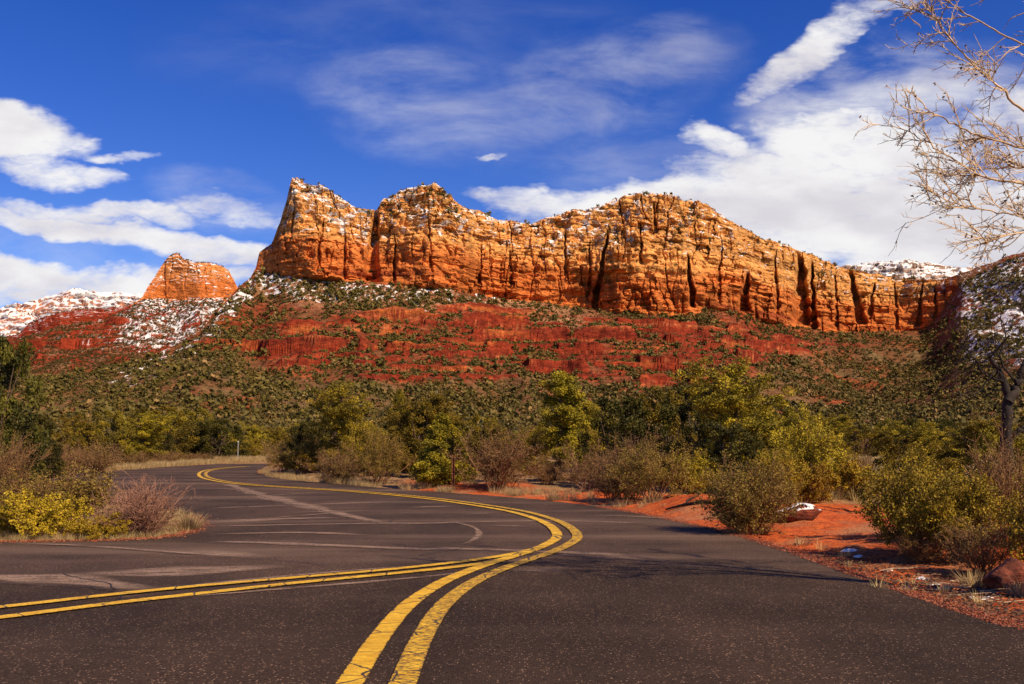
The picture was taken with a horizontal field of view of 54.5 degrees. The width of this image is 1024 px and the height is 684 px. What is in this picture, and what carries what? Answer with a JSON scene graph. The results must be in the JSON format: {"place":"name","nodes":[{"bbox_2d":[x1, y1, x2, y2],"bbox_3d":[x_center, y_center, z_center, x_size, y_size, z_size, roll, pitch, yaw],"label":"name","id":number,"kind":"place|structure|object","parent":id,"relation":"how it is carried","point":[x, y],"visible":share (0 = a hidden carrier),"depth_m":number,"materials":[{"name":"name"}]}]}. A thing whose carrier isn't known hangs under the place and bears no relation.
{"place":"outdoors","nodes":[
{"label":"outdoors","id":0,"kind":"place"},
{"bbox_2d":[0,288,142,336],"bbox_3d":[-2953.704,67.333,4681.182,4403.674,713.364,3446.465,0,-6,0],"label":"snowy hill","id":1,"kind":"structure","parent":0,"point":[15,318],"depth_m":4668.92,"materials":[{"name":"snow"}]},
{"bbox_2d":[7,253,237,374],"bbox_3d":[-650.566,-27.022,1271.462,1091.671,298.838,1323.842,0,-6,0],"label":"butte","id":2,"kind":"object","parent":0,"point":[182,281],"visible":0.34,"depth_m":1468.79,"materials":[{"name":"stone"}]},
{"bbox_2d":[9,252,231,374],"bbox_3d":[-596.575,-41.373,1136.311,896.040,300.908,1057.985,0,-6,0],"label":"scrub","id":3,"kind":"object","parent":2,"relation":"on","point":[60,360],"visible":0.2,"depth_m":1401.73,"materials":[{"name":"green plant"}]},
{"bbox_2d":[50,454,278,473],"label":"dry grass","id":4,"kind":"structure","parent":0,"point":[228,459],"depth_m":69.59,"materials":[{"name":"plant"}]},
{"bbox_2d":[0,464,1022,628],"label":"road","id":5,"kind":"structure","parent":0,"point":[646,539],"depth_m":14.82,"materials":[{"name":"asphalt"}]},
{"bbox_2d":[0,514,217,543],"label":"gravel","id":6,"kind":"structure","parent":5,"relation":"on","point":[139,538],"depth_m":14.86,"materials":[{"name":"gravel"}]},
{"bbox_2d":[0,547,541,607],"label":"road marking","id":7,"kind":"object","parent":5,"relation":"on","point":[219,583],"visible":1,"depth_m":10.22,"materials":[{"name":"yellow paint"}]},
{"bbox_2d":[0,484,662,597],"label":"road dust","id":8,"kind":"object","parent":5,"relation":"on","point":[63,577],"visible":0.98,"depth_m":12.49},
{"bbox_2d":[197,466,561,683],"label":"road marking","id":9,"kind":"object","parent":5,"relation":"on","point":[360,665],"visible":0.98,"depth_m":8.13,"materials":[{"name":"yellow paint"}]},
{"bbox_2d":[204,466,582,683],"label":"road marking","id":10,"kind":"object","parent":5,"relation":"on","point":[409,665],"visible":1,"depth_m":8.22,"materials":[{"name":"yellow paint"}]},
{"bbox_2d":[17,490,880,598],"bbox_3d":[-3.503,3.660,21.894,10.012,0.001,26.374,1,-6,-10],"label":"road crack","id":11,"kind":"object","parent":5,"relation":"on","point":[369,547],"visible":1,"depth_m":12.55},
{"bbox_2d":[0,556,1023,683],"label":"road","id":12,"kind":"structure","parent":0,"point":[571,620],"depth_m":7.41,"materials":[{"name":"asphalt"}]},
{"bbox_2d":[0,560,501,618],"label":"road marking","id":13,"kind":"object","parent":12,"relation":"on","point":[187,594],"visible":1,"depth_m":9.51,"materials":[{"name":"yellow paint"}]},
{"bbox_2d":[0,0,1023,307],"label":"sky","id":14,"kind":"structure","parent":0,"point":[135,134],"materials":[{"name":"blue"}]},
{"bbox_2d":[1,452,1023,626],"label":"ground","id":15,"kind":"structure","parent":0,"point":[837,525],"depth_m":16.91,"materials":[{"name":"red soil"}]},
{"bbox_2d":[0,420,41,489],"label":"bare shrub","id":16,"kind":"object","parent":15,"relation":"on","point":[7,465],"visible":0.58,"depth_m":21.83,"materials":[{"name":"brown plant"}]},
{"bbox_2d":[0,333,52,482],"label":"juniper tree","id":17,"kind":"object","parent":15,"relation":"on","point":[10,359],"visible":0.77,"depth_m":33.13,"materials":[{"name":"green plant"}]},
{"bbox_2d":[0,464,56,508],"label":"dry shrub","id":18,"kind":"object","parent":15,"relation":"on","point":[11,487],"visible":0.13,"depth_m":17.89,"materials":[{"name":"grey plant"}]},
{"bbox_2d":[6,412,65,480],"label":"juniper tree","id":19,"kind":"object","parent":15,"relation":"on","point":[56,461],"visible":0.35,"depth_m":37.52,"materials":[{"name":"green plant"}]},
{"bbox_2d":[0,486,94,537],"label":"yellow shrub","id":20,"kind":"object","parent":15,"relation":"on","point":[47,512],"visible":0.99,"depth_m":15.23,"materials":[{"name":"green plant"}]},
{"bbox_2d":[4,457,130,519],"bbox_3d":[-7.395,2.492,16.898,1.786,1.127,1.835,-3,-7,29],"label":"dry shrub","id":21,"kind":"object","parent":15,"relation":"on","point":[78,488],"visible":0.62,"depth_m":16.75,"materials":[{"name":"brown plant"}]},
{"bbox_2d":[52,413,95,449],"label":"pinyon tree","id":22,"kind":"object","parent":15,"relation":"on","point":[75,421],"visible":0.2,"depth_m":75.55,"materials":[{"name":"green plant"}]},
{"bbox_2d":[50,442,101,474],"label":"bare shrub","id":23,"kind":"object","parent":15,"relation":"on","point":[78,458],"visible":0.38,"depth_m":46.76,"materials":[{"name":"brown plant"}]},
{"bbox_2d":[46,421,111,466],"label":"juniper tree","id":24,"kind":"object","parent":15,"relation":"on","point":[87,429],"visible":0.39,"depth_m":55.52,"materials":[{"name":"green plant"}]},
{"bbox_2d":[62,512,132,540],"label":"yellow shrub","id":25,"kind":"object","parent":15,"relation":"on","point":[91,529],"visible":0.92,"depth_m":14.99,"materials":[{"name":"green plant"}]},
{"bbox_2d":[0,505,196,540],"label":"dry grass","id":26,"kind":"structure","parent":15,"relation":"on","point":[45,536],"depth_m":15.24,"materials":[{"name":"plant"}]},
{"bbox_2d":[67,437,129,472],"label":"bare shrub","id":27,"kind":"object","parent":15,"relation":"on","point":[104,464],"visible":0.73,"depth_m":49.48,"materials":[{"name":"brown plant"}]},
{"bbox_2d":[77,409,135,462],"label":"juniper tree","id":28,"kind":"object","parent":15,"relation":"on","point":[122,439],"visible":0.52,"depth_m":61.48,"materials":[{"name":"green plant"}]},
{"bbox_2d":[112,450,167,464],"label":"bare shrub","id":29,"kind":"object","parent":15,"relation":"on","point":[133,459],"visible":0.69,"depth_m":61.45,"materials":[{"name":"brown plant"}]},
{"bbox_2d":[89,469,203,535],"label":"bare shrub","id":30,"kind":"object","parent":15,"relation":"on","point":[141,513],"visible":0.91,"depth_m":15.51,"materials":[{"name":"plant"}]},
{"bbox_2d":[116,410,187,461],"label":"pinyon tree","id":31,"kind":"object","parent":15,"relation":"on","point":[148,422],"visible":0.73,"depth_m":71.09,"materials":[{"name":"green plant"}]},
{"bbox_2d":[118,405,199,460],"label":"juniper tree","id":32,"kind":"object","parent":15,"relation":"on","point":[181,431],"visible":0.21,"depth_m":77.87,"materials":[{"name":"green plant"}]},
{"bbox_2d":[148,432,175,459],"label":"juniper tree","id":33,"kind":"object","parent":15,"relation":"on","point":[171,440],"visible":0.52,"depth_m":75.42,"materials":[{"name":"green plant"}]},
{"bbox_2d":[169,511,208,530],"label":"grass tuft","id":34,"kind":"object","parent":15,"relation":"on","point":[187,521],"visible":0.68,"depth_m":16.57,"materials":[{"name":"plant"}]},
{"bbox_2d":[177,421,208,458],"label":"juniper tree","id":35,"kind":"object","parent":15,"relation":"on","point":[198,434],"visible":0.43,"depth_m":80.98,"materials":[{"name":"green plant"}]},
{"bbox_2d":[166,407,221,458],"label":"juniper tree","id":36,"kind":"object","parent":15,"relation":"on","point":[192,418],"visible":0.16,"depth_m":83.65,"materials":[{"name":"green plant"}]},
{"bbox_2d":[183,418,252,458],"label":"juniper tree","id":37,"kind":"object","parent":15,"relation":"on","point":[225,448],"visible":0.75,"depth_m":82.05,"materials":[{"name":"green plant"}]},
{"bbox_2d":[228,435,267,455],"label":"leafy shrub","id":38,"kind":"object","parent":15,"relation":"on","point":[254,446],"visible":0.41,"depth_m":91.26,"materials":[{"name":"green plant"}]},
{"bbox_2d":[234,421,268,455],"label":"pinyon tree","id":39,"kind":"object","parent":15,"relation":"on","point":[253,430],"visible":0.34,"depth_m":94.97,"materials":[{"name":"green plant"}]},
{"bbox_2d":[263,426,291,454],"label":"pinyon tree","id":40,"kind":"object","parent":15,"relation":"on","point":[278,438],"visible":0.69,"depth_m":92.78,"materials":[{"name":"green plant"}]},
{"bbox_2d":[254,435,306,471],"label":"dry shrub","id":41,"kind":"object","parent":15,"relation":"on","point":[271,456],"visible":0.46,"depth_m":51.36,"materials":[{"name":"brown plant"}]},
{"bbox_2d":[271,433,332,474],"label":"leafy shrub","id":42,"kind":"object","parent":15,"relation":"on","point":[311,459],"visible":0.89,"depth_m":46.57,"materials":[{"name":"green plant"}]},
{"bbox_2d":[280,420,330,472],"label":"juniper tree","id":43,"kind":"object","parent":15,"relation":"on","point":[304,429],"visible":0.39,"depth_m":51.29,"materials":[{"name":"green plant"}]},
{"bbox_2d":[291,442,365,483],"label":"bare shrub","id":44,"kind":"object","parent":15,"relation":"on","point":[336,472],"visible":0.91,"depth_m":36.90,"materials":[{"name":"brown plant"}]},
{"bbox_2d":[305,380,392,473],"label":"pinyon tree","id":45,"kind":"object","parent":15,"relation":"on","point":[337,410],"visible":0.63,"depth_m":45.08,"materials":[{"name":"green plant"}]},
{"bbox_2d":[341,420,398,476],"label":"leafy shrub","id":46,"kind":"object","parent":15,"relation":"on","point":[357,446],"visible":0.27,"depth_m":41.36,"materials":[{"name":"green plant"}]},
{"bbox_2d":[331,423,417,483],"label":"dry shrub","id":47,"kind":"object","parent":15,"relation":"on","point":[385,465],"visible":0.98,"depth_m":35.59,"materials":[{"name":"brown plant"}]},
{"bbox_2d":[383,388,407,440],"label":"juniper tree","id":48,"kind":"object","parent":15,"relation":"on","point":[398,396],"visible":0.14,"depth_m":59.77,"materials":[{"name":"green plant"}]},
{"bbox_2d":[378,381,459,473],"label":"pinyon tree","id":49,"kind":"object","parent":15,"relation":"on","point":[406,416],"visible":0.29,"depth_m":44.65,"materials":[{"name":"green plant"}]},
{"bbox_2d":[394,401,448,472],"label":"juniper tree","id":50,"kind":"object","parent":15,"relation":"on","point":[425,420],"visible":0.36,"depth_m":41.78,"materials":[{"name":"green plant"}]},
{"bbox_2d":[408,412,479,485],"bbox_3d":[-2.409,3.574,32.816,2.201,2.541,2.240,4,-7,-32],"label":"juniper tree","id":51,"kind":"object","parent":15,"relation":"on","point":[436,441],"visible":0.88,"depth_m":32.43,"materials":[{"name":"green plant"}]},
{"bbox_2d":[461,414,513,473],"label":"juniper tree","id":52,"kind":"object","parent":15,"relation":"on","point":[486,420],"visible":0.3,"depth_m":43.52,"materials":[{"name":"green plant"}]},
{"bbox_2d":[439,412,561,490],"bbox_3d":[-0.412,3.361,30.429,2.972,2.426,3.826,4,-7,-35],"label":"bare shrub","id":53,"kind":"object","parent":15,"relation":"on","point":[508,459],"visible":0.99,"depth_m":30.10,"materials":[{"name":"brown plant"}]},
{"bbox_2d":[505,423,557,474],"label":"pinyon tree","id":54,"kind":"object","parent":15,"relation":"on","point":[541,429],"visible":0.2,"depth_m":41.02,"materials":[{"name":"green plant"}]},
{"bbox_2d":[522,456,573,484],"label":"bare shrub","id":55,"kind":"object","parent":15,"relation":"on","point":[543,478],"visible":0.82,"depth_m":32.60,"materials":[{"name":"brown plant"}]},
{"bbox_2d":[521,370,592,480],"bbox_3d":[1.527,3.095,35.803,2.662,4.082,3.573,0,-6,-2],"label":"pinyon tree","id":56,"kind":"object","parent":15,"relation":"on","point":[566,420],"visible":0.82,"depth_m":35.07,"materials":[{"name":"green plant"}]},
{"bbox_2d":[549,399,616,465],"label":"pinyon tree","id":57,"kind":"object","parent":15,"relation":"on","point":[588,408],"visible":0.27,"depth_m":44.59,"materials":[{"name":"green plant"}]},
{"bbox_2d":[552,439,619,489],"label":"dry shrub","id":58,"kind":"object","parent":15,"relation":"on","point":[572,477],"visible":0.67,"depth_m":29.16,"materials":[{"name":"brown plant"}]},
{"bbox_2d":[569,428,618,475],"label":"leafy shrub","id":59,"kind":"object","parent":15,"relation":"on","point":[593,438],"visible":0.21,"depth_m":37.47,"materials":[{"name":"green plant"}]},
{"bbox_2d":[580,453,629,501],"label":"bare shrub","id":60,"kind":"object","parent":15,"relation":"on","point":[606,488],"visible":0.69,"depth_m":24.65,"materials":[{"name":"brown plant"}]},
{"bbox_2d":[576,395,666,487],"bbox_3d":[3.550,3.308,31.704,2.966,3.239,2.973,1,-6,-9],"label":"juniper tree","id":61,"kind":"object","parent":15,"relation":"on","point":[633,424],"visible":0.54,"depth_m":31.65,"materials":[{"name":"green plant"}]},
{"bbox_2d":[587,421,672,499],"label":"bare shrub","id":62,"kind":"object","parent":15,"relation":"on","point":[629,447],"visible":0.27,"depth_m":24.69,"materials":[{"name":"brown plant"}]},
{"bbox_2d":[257,467,1023,591],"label":"dry grass","id":63,"kind":"structure","parent":15,"relation":"on","point":[553,496],"depth_m":29.94,"materials":[{"name":"plant"}]},
{"bbox_2d":[623,385,687,466],"bbox_3d":[5.147,3.236,33.711,2.951,3.597,2.928,1,-6,-6],"label":"juniper tree","id":64,"kind":"object","parent":15,"relation":"on","point":[658,392],"visible":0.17,"depth_m":33.55,"materials":[{"name":"green plant"}]},
{"bbox_2d":[600,434,713,502],"bbox_3d":[3.348,2.959,23.277,2.713,1.655,2.473,-3,-6,24],"label":"dry shrub","id":65,"kind":"object","parent":15,"relation":"on","point":[645,475],"visible":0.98,"depth_m":22.91,"materials":[{"name":"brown plant"}]},
{"bbox_2d":[653,447,722,494],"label":"leafy shrub","id":66,"kind":"object","parent":15,"relation":"on","point":[694,464],"visible":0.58,"depth_m":23.48,"materials":[{"name":"green plant"}]},
{"bbox_2d":[647,384,730,485],"bbox_3d":[5.662,2.973,31.001,2.915,3.469,2.900,-4,-7,36],"label":"juniper tree","id":67,"kind":"object","parent":15,"relation":"on","point":[682,411],"visible":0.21,"depth_m":30.59,"materials":[{"name":"green plant"}]},
{"bbox_2d":[677,421,765,494],"bbox_3d":[5.221,2.967,24.378,2.114,2.071,2.109,-5,-8,41],"label":"juniper tree","id":68,"kind":"object","parent":15,"relation":"on","point":[733,431],"visible":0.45,"depth_m":24.06,"materials":[{"name":"green plant"}]},
{"bbox_2d":[689,388,774,469],"bbox_3d":[6.667,3.021,29.517,2.632,3.318,2.690,-4,-7,33],"label":"pinyon tree","id":69,"kind":"object","parent":15,"relation":"on","point":[724,407],"visible":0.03,"depth_m":29.26,"materials":[{"name":"green plant"}]},
{"bbox_2d":[670,355,822,494],"bbox_3d":[6.461,2.452,27.065,3.911,4.168,3.827,-2,-6,15],"label":"pinyon tree","id":70,"kind":"object","parent":15,"relation":"on","point":[728,382],"visible":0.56,"depth_m":26.75,"materials":[{"name":"green plant"}]},
{"bbox_2d":[689,446,804,535],"bbox_3d":[3.798,2.413,16.002,1.896,1.469,1.947,-1,-6,6],"label":"grey shrub","id":71,"kind":"object","parent":15,"relation":"on","point":[747,503],"visible":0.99,"depth_m":15.75,"materials":[{"name":"green plant"}]},
{"bbox_2d":[743,447,814,503],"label":"leafy shrub","id":72,"kind":"object","parent":15,"relation":"on","point":[788,462],"visible":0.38,"depth_m":22.13,"materials":[{"name":"green plant"}]},
{"bbox_2d":[769,406,821,458],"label":"juniper tree","id":73,"kind":"object","parent":15,"relation":"on","point":[790,413],"visible":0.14,"depth_m":50.60,"materials":[{"name":"green plant"}]},
{"bbox_2d":[775,502,822,521],"bbox_3d":[5.012,3.029,17.561,0.757,0.393,0.573,1,-6,-7],"label":"rock","id":74,"kind":"object","parent":15,"relation":"on","point":[809,512],"visible":0.62,"depth_m":17.33,"materials":[{"name":"red stone"}]},
{"bbox_2d":[757,401,853,494],"bbox_3d":[7.376,2.706,24.950,2.151,2.455,1.959,-4,-7,31],"label":"leafy shrub","id":75,"kind":"object","parent":15,"relation":"on","point":[811,451],"visible":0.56,"depth_m":24.57,"materials":[{"name":"green plant"}]},
{"bbox_2d":[595,506,1023,629],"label":"gravel","id":76,"kind":"structure","parent":15,"relation":"on","point":[995,619],"depth_m":10.01,"materials":[{"name":"gravel"}]},
{"bbox_2d":[786,459,833,503],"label":"yellow shrub","id":77,"kind":"object","parent":15,"relation":"on","point":[813,489],"visible":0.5,"depth_m":22.93,"materials":[{"name":"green plant"}]},
{"bbox_2d":[818,408,855,447],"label":"pinyon tree","id":78,"kind":"object","parent":15,"relation":"on","point":[840,423],"visible":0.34,"depth_m":76.01,"materials":[{"name":"green plant"}]},
{"bbox_2d":[810,453,880,497],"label":"yellow shrub","id":79,"kind":"object","parent":15,"relation":"on","point":[846,477],"visible":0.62,"depth_m":23.82,"materials":[{"name":"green plant"}]},
{"bbox_2d":[821,453,907,500],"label":"dry grass","id":80,"kind":"structure","parent":15,"relation":"on","point":[839,494],"depth_m":23.85,"materials":[{"name":"plant"}]},
{"bbox_2d":[838,424,893,457],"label":"juniper tree","id":81,"kind":"object","parent":15,"relation":"on","point":[874,442],"visible":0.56,"depth_m":61.25,"materials":[{"name":"green plant"}]},
{"bbox_2d":[813,541,997,606],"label":"dry grass","id":82,"kind":"structure","parent":15,"relation":"on","point":[887,584],"depth_m":9.87,"materials":[{"name":"plant"}]},
{"bbox_2d":[870,435,954,485],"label":"juniper tree","id":83,"kind":"object","parent":15,"relation":"on","point":[902,445],"visible":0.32,"depth_m":26.67,"materials":[{"name":"green plant"}]},
{"bbox_2d":[804,549,1023,623],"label":"leaf litter","id":84,"kind":"object","parent":15,"relation":"on","point":[1005,608],"visible":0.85,"depth_m":9.95,"materials":[{"name":"plant"}]},
{"bbox_2d":[855,442,975,510],"bbox_3d":[6.065,2.096,14.331,1.760,1.371,1.602,3,-6,-23],"label":"leafy shrub","id":85,"kind":"object","parent":15,"relation":"on","point":[903,465],"visible":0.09,"depth_m":14.55,"materials":[{"name":"green plant"}]},
{"bbox_2d":[876,528,963,564],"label":"bare shrub","id":86,"kind":"object","parent":15,"relation":"on","point":[927,551],"visible":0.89,"depth_m":11.74,"materials":[{"name":"brown plant"}]},
{"bbox_2d":[849,452,995,556],"bbox_3d":[5.038,2.037,12.430,1.453,1.357,1.577,2,-6,-18],"label":"leafy shrub","id":87,"kind":"object","parent":15,"relation":"on","point":[895,497],"visible":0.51,"depth_m":12.36,"materials":[{"name":"green plant"}]},
{"bbox_2d":[881,419,965,465],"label":"pinyon tree","id":88,"kind":"object","parent":15,"relation":"on","point":[926,438],"visible":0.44,"depth_m":34.37,"materials":[{"name":"green plant"}]},
{"bbox_2d":[853,0,1023,285],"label":"bare tree","id":89,"kind":"object","parent":15,"relation":"on","point":[971,177],"visible":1,"depth_m":8.71,"materials":[{"name":"brown plant"}]},
{"bbox_2d":[931,418,967,454],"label":"juniper tree","id":90,"kind":"object","parent":15,"relation":"on","point":[944,422],"visible":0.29,"depth_m":85.79,"materials":[{"name":"green plant"}]},
{"bbox_2d":[886,473,1013,565],"bbox_3d":[5.171,2.093,11.859,1.454,1.092,1.497,-1,-6,6],"label":"leafy shrub","id":91,"kind":"object","parent":15,"relation":"on","point":[973,510],"visible":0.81,"depth_m":11.65,"materials":[{"name":"green plant"}]},
{"bbox_2d":[950,568,988,588],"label":"grass tuft","id":92,"kind":"object","parent":15,"relation":"on","point":[974,581],"visible":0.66,"depth_m":10.04,"materials":[{"name":"plant"}]},
{"bbox_2d":[934,509,1022,576],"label":"bare shrub","id":93,"kind":"object","parent":15,"relation":"on","point":[984,551],"visible":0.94,"depth_m":10.76,"materials":[{"name":"brown plant"}]},
{"bbox_2d":[934,410,1023,477],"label":"pinyon tree","id":94,"kind":"object","parent":15,"relation":"on","point":[969,428],"visible":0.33,"depth_m":26.74,"materials":[{"name":"green plant"}]},
{"bbox_2d":[937,291,1023,476],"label":"dead tree","id":95,"kind":"object","parent":15,"relation":"on","point":[1011,394],"visible":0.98,"depth_m":18.95,"materials":[{"name":"wood"}]},
{"bbox_2d":[938,462,1023,538],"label":"leafy shrub","id":96,"kind":"object","parent":15,"relation":"on","point":[986,482],"visible":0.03,"depth_m":13.30,"materials":[{"name":"green plant"}]},
{"bbox_2d":[945,413,1023,548],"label":"bare shrub","id":97,"kind":"object","parent":15,"relation":"on","point":[999,482],"visible":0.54,"depth_m":12.62,"materials":[{"name":"brown plant"}]},
{"bbox_2d":[964,426,1023,479],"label":"juniper tree","id":98,"kind":"object","parent":15,"relation":"on","point":[986,432],"visible":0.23,"depth_m":23.76,"materials":[{"name":"green plant"}]},
{"bbox_2d":[982,557,1023,590],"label":"rock","id":99,"kind":"object","parent":15,"relation":"on","point":[1011,566],"visible":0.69,"depth_m":9.59,"materials":[{"name":"red stone"}]},
{"bbox_2d":[994,483,1023,561],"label":"leafy shrub","id":100,"kind":"object","parent":15,"relation":"on","point":[1017,523],"visible":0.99,"depth_m":10.38,"materials":[{"name":"green plant"}]},
{"bbox_2d":[998,579,1023,597],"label":"grass tuft","id":101,"kind":"object","parent":15,"relation":"on","point":[1017,591],"visible":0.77,"depth_m":9.35,"materials":[{"name":"plant"}]},
{"bbox_2d":[4,177,1023,455],"bbox_3d":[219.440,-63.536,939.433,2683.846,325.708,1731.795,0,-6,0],"label":"mesa","id":102,"kind":"structure","parent":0,"point":[474,257],"depth_m":1175.97,"materials":[{"name":"stone"}]},
{"bbox_2d":[0,178,1023,427],"bbox_3d":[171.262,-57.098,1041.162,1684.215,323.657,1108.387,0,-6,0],"label":"scrub","id":103,"kind":"object","parent":102,"relation":"on","point":[876,408],"visible":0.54,"depth_m":960.59,"materials":[{"name":"green plant"}]},
{"bbox_2d":[2,412,1023,437],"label":"scrub","id":104,"kind":"object","parent":102,"relation":"on","point":[1016,421],"depth_m":427.87,"materials":[{"name":"green plant"}]},
{"bbox_2d":[19,409,1023,449],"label":"scrub","id":105,"kind":"object","parent":102,"relation":"on","point":[289,424],"depth_m":149.28,"materials":[{"name":"green plant"}]},
{"bbox_2d":[842,259,973,279],"bbox_3d":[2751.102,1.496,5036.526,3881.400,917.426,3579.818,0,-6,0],"label":"snowy hill","id":106,"kind":"structure","parent":0,"point":[905,268],"depth_m":5177.38,"materials":[{"name":"snow"}]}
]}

